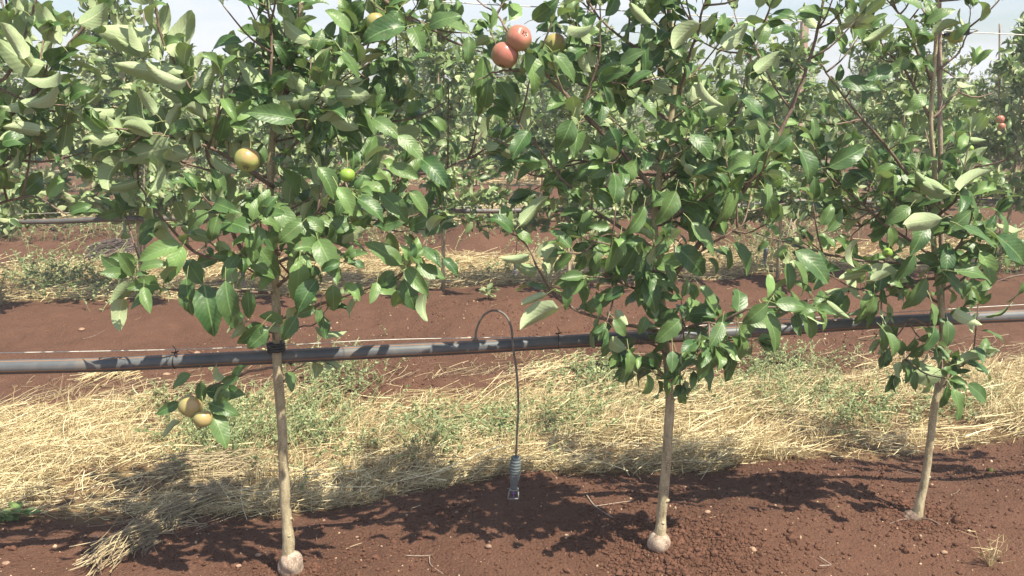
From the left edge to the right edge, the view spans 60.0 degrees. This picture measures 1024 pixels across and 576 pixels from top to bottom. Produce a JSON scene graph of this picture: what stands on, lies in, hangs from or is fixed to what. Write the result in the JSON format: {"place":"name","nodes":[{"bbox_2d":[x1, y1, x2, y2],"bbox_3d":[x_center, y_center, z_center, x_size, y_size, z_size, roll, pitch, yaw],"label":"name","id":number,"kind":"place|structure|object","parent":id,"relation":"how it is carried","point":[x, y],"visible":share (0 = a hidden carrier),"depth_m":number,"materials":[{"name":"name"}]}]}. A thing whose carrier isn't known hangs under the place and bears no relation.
{"place":"outdoors","nodes":[
{"label":"outdoors","id":0,"kind":"place"},
{"bbox_2d":[0,109,1023,575],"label":"ground","id":1,"kind":"structure","parent":0,"point":[38,329],"depth_m":3.44,"materials":[{"name":"red soil"}]},
{"bbox_2d":[0,508,12,521],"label":"weed plant","id":2,"kind":"object","parent":1,"relation":"on","point":[3,519],"visible":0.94,"depth_m":2.97,"materials":[{"name":"green plant"}]},
{"bbox_2d":[0,501,41,520],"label":"weed plant","id":3,"kind":"object","parent":1,"relation":"on","point":[18,506],"visible":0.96,"depth_m":2.99,"materials":[{"name":"green plant"}]},
{"bbox_2d":[0,65,54,170],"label":"apple tree","id":4,"kind":"object","parent":1,"relation":"on","point":[23,94],"visible":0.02,"depth_m":12.55,"materials":[{"name":"green plant"}]},
{"bbox_2d":[0,61,56,177],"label":"apple tree","id":5,"kind":"object","parent":1,"relation":"on","point":[16,116],"visible":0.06,"depth_m":9.20,"materials":[{"name":"green plant"}]},
{"bbox_2d":[0,59,73,303],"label":"apple tree","id":6,"kind":"object","parent":1,"relation":"on","point":[11,212],"visible":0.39,"depth_m":5.90,"materials":[{"name":"green plant"}]},
{"bbox_2d":[17,199,1014,224],"bbox_3d":[0.501,-0.575,6.423,13.574,0.093,0.058,-2,12,-9],"label":"irrigation pipe","id":7,"kind":"object","parent":6,"relation":"attached to","point":[141,218],"visible":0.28,"depth_m":5.97,"materials":[{"name":"plastic"}]},
{"bbox_2d":[499,196,516,274],"bbox_3d":[-0.025,-0.379,6.366,0.141,0.578,0.032,3,13,15],"label":"hanging sprinkler","id":8,"kind":"object","parent":7,"relation":"hanging from","point":[515,268],"visible":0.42,"depth_m":6.36,"materials":[{"name":"plastic"}]},
{"bbox_2d":[762,228,768,265],"bbox_3d":[1.856,-0.452,6.646,0.141,0.578,0.032,3,13,15],"label":"hanging sprinkler","id":9,"kind":"object","parent":7,"relation":"hanging from","point":[765,253],"visible":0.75,"depth_m":6.66,"materials":[{"name":"plastic"}]},
{"bbox_2d":[45,69,85,163],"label":"apple tree","id":10,"kind":"object","parent":1,"relation":"on","point":[67,109],"depth_m":16.22,"materials":[{"name":"green plant"}]},
{"bbox_2d":[0,0,148,215],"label":"apple tree","id":11,"kind":"object","parent":1,"relation":"on","point":[22,56],"visible":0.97,"depth_m":2.08,"materials":[{"name":"green plant"}]},
{"bbox_2d":[71,45,115,176],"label":"apple tree","id":12,"kind":"object","parent":1,"relation":"on","point":[87,76],"visible":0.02,"depth_m":12.63,"materials":[{"name":"green plant"}]},
{"bbox_2d":[66,370,142,385],"bbox_3d":[-2.131,0.429,4.675,0.401,0.066,0.415,0,12,0],"label":"straw bunch","id":13,"kind":"object","parent":1,"relation":"on","point":[90,375],"visible":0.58,"depth_m":4.61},
{"bbox_2d":[83,235,142,262],"bbox_3d":[-3.650,-0.379,8.140,0.526,0.185,0.653,-7,14,-28],"label":"prunings heap","id":14,"kind":"object","parent":1,"relation":"on","point":[117,243],"visible":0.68,"depth_m":8.12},
{"bbox_2d":[47,44,189,177],"bbox_3d":[-4.251,-1.717,9.426,1.452,2.073,1.255,-8,15,-34],"label":"apple tree","id":15,"kind":"object","parent":1,"relation":"on","point":[164,101],"visible":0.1,"depth_m":9.21,"materials":[{"name":"green plant"}]},
{"bbox_2d":[49,0,216,276],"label":"apple tree","id":16,"kind":"object","parent":1,"relation":"on","point":[163,198],"visible":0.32,"depth_m":5.72,"materials":[{"name":"green plant"}]},
{"bbox_2d":[61,73,844,78],"bbox_3d":[0.500,-1.494,6.256,13.570,0.020,0.010,-2,12,-9],"label":"trellis wire","id":17,"kind":"object","parent":16,"relation":"on","point":[466,76],"visible":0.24,"depth_m":6.12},
{"bbox_2d":[143,11,145,276],"bbox_3d":[-2.459,-0.810,5.923,0.190,2.001,0.016,0,12,0],"label":"bamboo stake","id":18,"kind":"object","parent":1,"relation":"on","point":[144,247],"visible":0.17,"depth_m":5.92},
{"bbox_2d":[68,466,243,575],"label":"straw bunch","id":19,"kind":"object","parent":1,"relation":"on","point":[150,523],"visible":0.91,"depth_m":2.82,"materials":[{"name":"plant"}]},
{"bbox_2d":[156,55,199,168],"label":"apple tree","id":20,"kind":"object","parent":1,"relation":"on","point":[180,104],"visible":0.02,"depth_m":16.43,"materials":[{"name":"green plant"}]},
{"bbox_2d":[162,45,231,160],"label":"apple tree","id":21,"kind":"object","parent":1,"relation":"on","point":[201,67],"visible":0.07,"depth_m":12.96,"materials":[{"name":"green plant"}]},
{"bbox_2d":[148,444,269,493],"bbox_3d":[-1.181,0.680,3.473,0.468,0.139,0.548,0,12,0],"label":"straw tuft","id":22,"kind":"object","parent":1,"relation":"on","point":[174,466],"visible":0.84,"depth_m":3.44,"materials":[{"name":"plant"}]},
{"bbox_2d":[184,62,267,191],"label":"apple tree","id":23,"kind":"object","parent":1,"relation":"on","point":[228,83],"visible":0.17,"depth_m":9.45,"materials":[{"name":"green plant"}]},
{"bbox_2d":[211,65,258,135],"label":"apple tree","id":24,"kind":"object","parent":1,"relation":"on","point":[218,97],"visible":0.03,"depth_m":16.51,"materials":[{"name":"green plant"}]},
{"bbox_2d":[231,38,306,151],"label":"apple tree","id":25,"kind":"object","parent":1,"relation":"on","point":[261,135],"visible":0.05,"depth_m":12.97,"materials":[{"name":"green plant"}]},
{"bbox_2d":[187,16,373,297],"bbox_3d":[-1.516,-0.850,6.009,1.270,1.923,1.102,-3,12,-14],"label":"apple tree","id":26,"kind":"object","parent":1,"relation":"on","point":[298,158],"visible":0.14,"depth_m":5.95,"materials":[{"name":"green plant"}]},
{"bbox_2d":[79,0,525,575],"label":"apple tree","id":27,"kind":"object","parent":1,"relation":"on","point":[263,96],"visible":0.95,"depth_m":2.20,"materials":[{"name":"green plant"}]},
{"bbox_2d":[178,383,201,417],"bbox_3d":[-0.849,0.298,2.338,0.063,0.091,0.062,0,12,0],"label":"apple","id":28,"kind":"object","parent":27,"relation":"hanging from","point":[190,406],"visible":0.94,"depth_m":2.32,"materials":[{"name":"yellow plant"}]},
{"bbox_2d":[193,396,212,427],"bbox_3d":[-0.811,0.325,2.322,0.050,0.084,0.050,0,12,0],"label":"apple","id":29,"kind":"object","parent":27,"relation":"hanging from","point":[202,418],"visible":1,"depth_m":2.31,"materials":[{"name":"yellow plant"}]},
{"bbox_2d":[234,135,259,171],"bbox_3d":[-0.626,-0.318,2.092,0.059,0.086,0.058,0,12,0],"label":"apple","id":30,"kind":"object","parent":27,"relation":"hanging from","point":[246,159],"visible":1,"depth_m":2.08,"materials":[{"name":"yellow plant"}]},
{"bbox_2d":[266,341,285,353],"bbox_3d":[-0.647,0.161,2.440,0.048,0.029,0.047,0,12,0],"label":"tree tie","id":31,"kind":"object","parent":27,"relation":"attached to","point":[276,348],"visible":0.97,"depth_m":2.42,"materials":[{"name":"black plastic"}]},
{"bbox_2d":[340,152,354,181],"bbox_3d":[-0.402,-0.294,2.159,0.037,0.073,0.037,0,12,0],"label":"apple","id":32,"kind":"object","parent":27,"relation":"hanging from","point":[347,175],"visible":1,"depth_m":2.15,"materials":[{"name":"green plant"}]},
{"bbox_2d":[366,0,382,27],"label":"apple","id":33,"kind":"object","parent":27,"relation":"hanging from","point":[371,18],"visible":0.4,"depth_m":2.21,"materials":[{"name":"yellow plant"}]},
{"bbox_2d":[0,310,1023,374],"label":"irrigation pipe","id":34,"kind":"object","parent":27,"relation":"attached to","point":[87,365],"visible":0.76,"depth_m":2.50,"materials":[{"name":"plastic"}]},
{"bbox_2d":[171,345,178,368],"bbox_3d":[-0.920,0.189,2.425,0.019,0.068,0.044,4,13,17],"label":"pipe tie","id":35,"kind":"object","parent":34,"relation":"attached to","point":[175,352],"visible":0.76,"depth_m":2.42,"materials":[{"name":"black plastic"}]},
{"bbox_2d":[473,309,520,499],"bbox_3d":[-0.043,0.343,2.584,0.141,0.578,0.032,3,13,15],"label":"hanging sprinkler","id":36,"kind":"object","parent":34,"relation":"hanging from","point":[515,466],"visible":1,"depth_m":2.59,"materials":[{"name":"plastic"}]},
{"bbox_2d":[275,97,371,183],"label":"apple tree","id":37,"kind":"object","parent":1,"relation":"on","point":[334,167],"visible":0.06,"depth_m":9.69,"materials":[{"name":"green plant"}]},
{"bbox_2d":[317,70,386,164],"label":"apple tree","id":38,"kind":"object","parent":1,"relation":"on","point":[352,115],"visible":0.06,"depth_m":13.24,"materials":[{"name":"green plant"}]},
{"bbox_2d":[353,359,377,369],"bbox_3d":[-0.771,0.387,4.654,0.229,0.135,0.101,0,12,0],"label":"dry sprig","id":39,"kind":"object","parent":1,"relation":"on","point":[364,364],"visible":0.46,"depth_m":4.67,"materials":[{"name":"plant"}]},
{"bbox_2d":[363,31,437,148],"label":"apple tree","id":40,"kind":"object","parent":1,"relation":"on","point":[403,54],"visible":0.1,"depth_m":13.33,"materials":[{"name":"green plant"}]},
{"bbox_2d":[380,19,482,189],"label":"apple tree","id":41,"kind":"object","parent":1,"relation":"on","point":[422,80],"visible":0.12,"depth_m":9.81,"materials":[{"name":"green plant"}]},
{"bbox_2d":[365,0,539,290],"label":"apple tree","id":42,"kind":"object","parent":1,"relation":"on","point":[490,195],"visible":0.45,"depth_m":6.08,"materials":[{"name":"green plant"}]},
{"bbox_2d":[432,35,474,166],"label":"apple tree","id":43,"kind":"object","parent":1,"relation":"on","point":[450,45],"visible":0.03,"depth_m":17.15,"materials":[{"name":"green plant"}]},
{"bbox_2d":[452,48,509,185],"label":"apple tree","id":44,"kind":"object","parent":1,"relation":"on","point":[463,117],"visible":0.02,"depth_m":13.55,"materials":[{"name":"green plant"}]},
{"bbox_2d":[479,283,498,298],"bbox_3d":[-0.151,0.026,5.948,0.145,0.100,0.143,0,12,0],"label":"weed plant","id":45,"kind":"object","parent":1,"relation":"on","point":[488,289],"visible":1,"depth_m":5.95,"materials":[{"name":"green plant"}]},
{"bbox_2d":[458,16,554,205],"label":"apple tree","id":46,"kind":"object","parent":1,"relation":"on","point":[471,113],"visible":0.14,"depth_m":9.85,"materials":[{"name":"green plant"}]},
{"bbox_2d":[0,288,1022,550],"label":"scattered straw","id":47,"kind":"object","parent":1,"relation":"on","point":[446,374],"visible":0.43,"depth_m":4.67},
{"bbox_2d":[0,346,1023,523],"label":"straw","id":48,"kind":"object","parent":1,"relation":"on","point":[693,453],"visible":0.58,"depth_m":3.73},
{"bbox_2d":[0,333,1023,502],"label":"dry weeds","id":49,"kind":"object","parent":48,"relation":"on","point":[499,355],"visible":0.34,"depth_m":3.77,"materials":[{"name":"plant"}]},
{"bbox_2d":[113,324,1022,497],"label":"weeds","id":50,"kind":"object","parent":48,"relation":"on","point":[235,436],"visible":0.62,"depth_m":4.07,"materials":[{"name":"green plant"}]},
{"bbox_2d":[0,227,1023,303],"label":"straw","id":51,"kind":"object","parent":1,"relation":"on","point":[550,277],"visible":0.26,"depth_m":7.08,"materials":[{"name":"plant"}]},
{"bbox_2d":[0,187,1023,311],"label":"weeds","id":52,"kind":"object","parent":1,"relation":"on","point":[60,279],"visible":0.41,"depth_m":7.15,"materials":[{"name":"green plant"}]},
{"bbox_2d":[0,298,1023,575],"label":"grit","id":53,"kind":"object","parent":1,"relation":"on","point":[556,478],"visible":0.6,"depth_m":2.95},
{"bbox_2d":[491,51,540,141],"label":"apple tree","id":54,"kind":"object","parent":1,"relation":"on","point":[519,53],"visible":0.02,"depth_m":17.43,"materials":[{"name":"green plant"}]},
{"bbox_2d":[12,164,1019,198],"bbox_3d":[0.724,-1.919,15.134,23.754,0.392,6.154,0,12,0],"label":"straw","id":55,"kind":"object","parent":1,"relation":"on","point":[526,179],"visible":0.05,"depth_m":14.93,"materials":[{"name":"plant"}]},
{"bbox_2d":[20,181,1023,241],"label":"straw","id":56,"kind":"object","parent":1,"relation":"on","point":[64,215],"visible":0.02,"depth_m":11.28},
{"bbox_2d":[510,73,567,184],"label":"apple tree","id":57,"kind":"object","parent":1,"relation":"on","point":[544,98],"visible":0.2,"depth_m":13.76,"materials":[{"name":"green plant"}]},
{"bbox_2d":[104,79,993,114],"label":"distant orchard","id":58,"kind":"object","parent":1,"relation":"on","point":[711,88],"visible":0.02,"depth_m":41.84,"materials":[{"name":"green plant"}]},
{"bbox_2d":[509,350,600,385],"bbox_3d":[0.271,0.421,4.785,0.568,0.080,0.608,0,12,0],"label":"straw bunch","id":59,"kind":"object","parent":1,"relation":"on","point":[550,370],"visible":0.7,"depth_m":4.72,"materials":[{"name":"plant"}]},
{"bbox_2d":[544,74,580,128],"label":"apple tree","id":60,"kind":"object","parent":1,"relation":"on","point":[574,89],"visible":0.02,"depth_m":17.51,"materials":[{"name":"green plant"}]},
{"bbox_2d":[498,31,644,271],"bbox_3d":[0.419,-0.892,6.347,1.113,1.888,1.115,-5,13,-24],"label":"apple tree","id":61,"kind":"object","parent":1,"relation":"on","point":[546,145],"visible":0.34,"depth_m":6.29,"materials":[{"name":"green plant"}]},
{"bbox_2d":[552,17,673,185],"bbox_3d":[1.109,-1.948,10.144,1.401,2.219,1.069,8,15,33],"label":"apple tree","id":62,"kind":"object","parent":1,"relation":"on","point":[609,44],"visible":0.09,"depth_m":9.95,"materials":[{"name":"green plant"}]},
{"bbox_2d":[590,93,638,136],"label":"apple tree","id":63,"kind":"object","parent":1,"relation":"on","point":[624,118],"visible":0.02,"depth_m":14.01,"materials":[{"name":"green plant"}]},
{"bbox_2d":[619,100,640,134],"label":"apple tree","id":64,"kind":"object","parent":1,"relation":"on","point":[636,130],"visible":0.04,"depth_m":17.65,"materials":[{"name":"green plant"}]},
{"bbox_2d":[617,102,652,131],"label":"apple tree","id":65,"kind":"object","parent":1,"relation":"on","point":[637,123],"visible":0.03,"depth_m":21.75,"materials":[{"name":"green plant"}]},
{"bbox_2d":[635,104,648,123],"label":"apple tree","id":66,"kind":"object","parent":1,"relation":"on","point":[643,109],"visible":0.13,"depth_m":33.31,"materials":[{"name":"green plant"}]},
{"bbox_2d":[637,96,655,128],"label":"apple tree","id":67,"kind":"object","parent":1,"relation":"on","point":[646,122],"visible":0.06,"depth_m":22.12,"materials":[{"name":"green plant"}]},
{"bbox_2d":[645,78,669,141],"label":"apple tree","id":68,"kind":"object","parent":1,"relation":"on","point":[647,130],"visible":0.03,"depth_m":17.98,"materials":[{"name":"green plant"}]},
{"bbox_2d":[462,0,885,552],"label":"apple tree","id":69,"kind":"object","parent":1,"relation":"on","point":[623,75],"visible":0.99,"depth_m":2.30,"materials":[{"name":"green plant"}]},
{"bbox_2d":[491,27,518,67],"bbox_3d":[-0.018,-0.587,2.164,0.067,0.098,0.067,0,12,0],"label":"apple","id":70,"kind":"object","parent":69,"relation":"hanging from","point":[504,54],"visible":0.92,"depth_m":2.14,"materials":[{"name":"red plant"}]},
{"bbox_2d":[506,25,531,50],"bbox_3d":[0.017,-0.606,2.148,0.063,0.063,0.061,0,12,0],"label":"apple","id":71,"kind":"object","parent":69,"relation":"hanging from","point":[518,37],"visible":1,"depth_m":2.13,"materials":[{"name":"red plant"}]},
{"bbox_2d":[545,26,565,52],"bbox_3d":[0.112,-0.659,2.331,0.060,0.092,0.060,0,12,0],"label":"apple","id":72,"kind":"object","parent":69,"relation":"hanging from","point":[555,41],"visible":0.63,"depth_m":2.31,"materials":[{"name":"yellow plant"}]},
{"bbox_2d":[593,17,759,284],"bbox_3d":[1.240,-0.962,6.443,1.199,1.962,1.256,6,14,26],"label":"apple tree","id":73,"kind":"object","parent":1,"relation":"on","point":[686,94],"visible":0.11,"depth_m":6.37,"materials":[{"name":"green plant"}]},
{"bbox_2d":[653,72,729,180],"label":"apple tree","id":74,"kind":"object","parent":1,"relation":"on","point":[707,73],"visible":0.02,"depth_m":10.31,"materials":[{"name":"green plant"}]},
{"bbox_2d":[711,83,725,142],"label":"apple tree","id":75,"kind":"object","parent":1,"relation":"on","point":[714,88],"visible":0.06,"depth_m":18.09,"materials":[{"name":"green plant"}]},
{"bbox_2d":[714,42,766,142],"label":"apple tree","id":76,"kind":"object","parent":1,"relation":"on","point":[742,75],"visible":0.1,"depth_m":14.18,"materials":[{"name":"green plant"}]},
{"bbox_2d":[739,58,827,174],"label":"apple tree","id":77,"kind":"object","parent":1,"relation":"on","point":[752,87],"visible":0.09,"depth_m":10.40,"materials":[{"name":"green plant"}]},
{"bbox_2d":[787,22,808,235],"bbox_3d":[2.860,-1.550,8.872,0.078,2.164,0.074,0,12,0],"label":"wooden post","id":78,"kind":"object","parent":1,"relation":"on","point":[805,45],"visible":0.12,"depth_m":8.73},
{"bbox_2d":[730,19,867,278],"bbox_3d":[2.009,-1.003,6.563,1.042,1.941,1.115,0,12,2],"label":"apple tree","id":79,"kind":"object","parent":1,"relation":"on","point":[803,210],"visible":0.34,"depth_m":6.46,"materials":[{"name":"green plant"}]},
{"bbox_2d":[772,72,826,140],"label":"apple tree","id":80,"kind":"object","parent":1,"relation":"on","point":[814,107],"visible":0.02,"depth_m":14.38,"materials":[{"name":"green plant"}]},
{"bbox_2d":[805,73,838,136],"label":"apple tree","id":81,"kind":"object","parent":1,"relation":"on","point":[812,75],"visible":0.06,"depth_m":18.39,"materials":[{"name":"green plant"}]},
{"bbox_2d":[837,68,872,134],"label":"apple tree","id":82,"kind":"object","parent":1,"relation":"on","point":[851,108],"visible":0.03,"depth_m":18.68,"materials":[{"name":"green plant"}]},
{"bbox_2d":[835,51,888,147],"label":"apple tree","id":83,"kind":"object","parent":1,"relation":"on","point":[853,115],"visible":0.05,"depth_m":14.57,"materials":[{"name":"green plant"}]},
{"bbox_2d":[820,22,929,207],"bbox_3d":[4.398,-2.052,10.694,1.241,2.217,1.078,-3,12,-14],"label":"apple tree","id":84,"kind":"object","parent":1,"relation":"on","point":[865,71],"visible":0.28,"depth_m":10.61,"materials":[{"name":"green plant"}]},
{"bbox_2d":[755,0,1023,524],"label":"apple tree","id":85,"kind":"object","parent":1,"relation":"on","point":[918,189],"visible":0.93,"depth_m":2.58,"materials":[{"name":"green plant"}]},
{"bbox_2d":[882,244,892,257],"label":"apple","id":86,"kind":"object","parent":85,"relation":"hanging from","point":[887,252],"visible":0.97,"depth_m":2.55,"materials":[{"name":"green plant"}]},
{"bbox_2d":[947,16,963,43],"bbox_3d":[1.300,-0.756,2.595,0.044,0.079,0.044,0,12,0],"label":"apple","id":87,"kind":"object","parent":85,"relation":"hanging from","point":[950,38],"visible":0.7,"depth_m":2.59,"materials":[{"name":"green plant"}]},
{"bbox_2d":[825,19,986,260],"bbox_3d":[2.912,-1.046,6.745,0.987,1.934,1.005,-3,12,-14],"label":"apple tree","id":88,"kind":"object","parent":1,"relation":"on","point":[893,113],"visible":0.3,"depth_m":6.60,"materials":[{"name":"green plant"}]},
{"bbox_2d":[886,66,954,152],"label":"apple tree","id":89,"kind":"object","parent":1,"relation":"on","point":[927,100],"visible":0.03,"depth_m":14.72,"materials":[{"name":"green plant"}]},
{"bbox_2d":[895,469,945,479],"bbox_3d":[1.533,0.702,3.336,0.010,0.028,0.191,-10,15,-38],"label":"twig","id":90,"kind":"object","parent":1,"relation":"on","point":[918,474],"visible":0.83,"depth_m":3.35,"materials":[{"name":"wood"}]},
{"bbox_2d":[933,2,944,393],"bbox_3d":[1.272,-0.260,2.694,0.181,2.070,0.018,0,12,0],"label":"bamboo stake","id":91,"kind":"object","parent":1,"relation":"on","point":[940,120],"visible":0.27,"depth_m":2.64,"materials":[{"name":"wood"}]},
{"bbox_2d":[1,304,1023,352],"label":"support wire","id":92,"kind":"object","parent":91,"relation":"attached to","point":[405,339],"visible":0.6,"depth_m":2.52,"materials":[{"name":"metal"}]},
{"bbox_2d":[429,0,1023,34],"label":"trellis wire","id":93,"kind":"object","parent":91,"relation":"attached to","point":[730,17],"visible":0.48,"depth_m":2.47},
{"bbox_2d":[942,28,969,36],"bbox_3d":[1.289,-0.748,2.597,0.093,0.024,0.032,4,13,20],"label":"wire clip","id":94,"kind":"object","parent":91,"relation":"attached to","point":[967,32],"visible":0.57,"depth_m":2.59,"materials":[{"name":"black plastic"}]},
{"bbox_2d":[900,26,1005,178],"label":"apple tree","id":95,"kind":"object","parent":1,"relation":"on","point":[950,53],"visible":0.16,"depth_m":10.67,"materials":[{"name":"green plant"}]},
{"bbox_2d":[947,79,997,150],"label":"apple tree","id":96,"kind":"object","parent":1,"relation":"on","point":[971,81],"visible":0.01,"depth_m":14.96,"materials":[{"name":"green plant"}]},
{"bbox_2d":[929,11,1023,271],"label":"apple tree","id":97,"kind":"object","parent":1,"relation":"on","point":[1009,70],"visible":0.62,"depth_m":6.80,"materials":[{"name":"green plant"}]},
{"bbox_2d":[995,113,1004,122],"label":"apple","id":98,"kind":"object","parent":97,"relation":"hanging from","point":[1000,118],"visible":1,"depth_m":6.61,"materials":[{"name":"red plant"}]},
{"bbox_2d":[997,123,1005,129],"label":"apple","id":99,"kind":"object","parent":97,"relation":"hanging from","point":[1000,126],"visible":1,"depth_m":6.62,"materials":[{"name":"red plant"}]},
{"bbox_2d":[956,528,1015,566],"bbox_3d":[1.421,0.769,2.656,0.139,0.142,0.124,0,12,0],"label":"dry sprig","id":100,"kind":"object","parent":1,"relation":"on","point":[988,562],"visible":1,"depth_m":2.65,"materials":[{"name":"plant"}]},
{"bbox_2d":[972,59,1010,131],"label":"apple tree","id":101,"kind":"object","parent":1,"relation":"on","point":[995,95],"visible":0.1,"depth_m":19.06,"materials":[{"name":"green plant"}]},
{"bbox_2d":[975,61,1023,205],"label":"apple tree","id":102,"kind":"object","parent":1,"relation":"on","point":[1012,150],"visible":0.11,"depth_m":11.01,"materials":[{"name":"green plant"}]},
{"bbox_2d":[998,24,1000,253],"bbox_3d":[3.805,-1.023,6.920,0.243,2.002,0.016,0,12,0],"label":"bamboo stake","id":103,"kind":"object","parent":1,"relation":"on","point":[998,114],"visible":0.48,"depth_m":6.82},
{"bbox_2d":[980,149,1023,302],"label":"apple tree","id":104,"kind":"object","parent":1,"relation":"on","point":[986,287],"visible":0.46,"depth_m":2.86,"materials":[{"name":"green plant"}]},
{"bbox_2d":[990,66,1021,150],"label":"apple tree","id":105,"kind":"object","parent":1,"relation":"on","point":[1008,102],"visible":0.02,"depth_m":15.36,"materials":[{"name":"green plant"}]},
{"bbox_2d":[0,0,1023,85],"label":"sky","id":106,"kind":"structure","parent":0,"point":[212,21],"materials":[{"name":"white"}]},
{"bbox_2d":[15,160,1022,175],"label":"irrigation pipe","id":107,"kind":"object","parent":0,"point":[72,174],"visible":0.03,"depth_m":9.93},
{"bbox_2d":[369,79,1008,92],"bbox_3d":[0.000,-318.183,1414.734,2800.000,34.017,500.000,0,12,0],"label":"hills","id":108,"kind":"structure","parent":0,"point":[826,82],"depth_m":1295.68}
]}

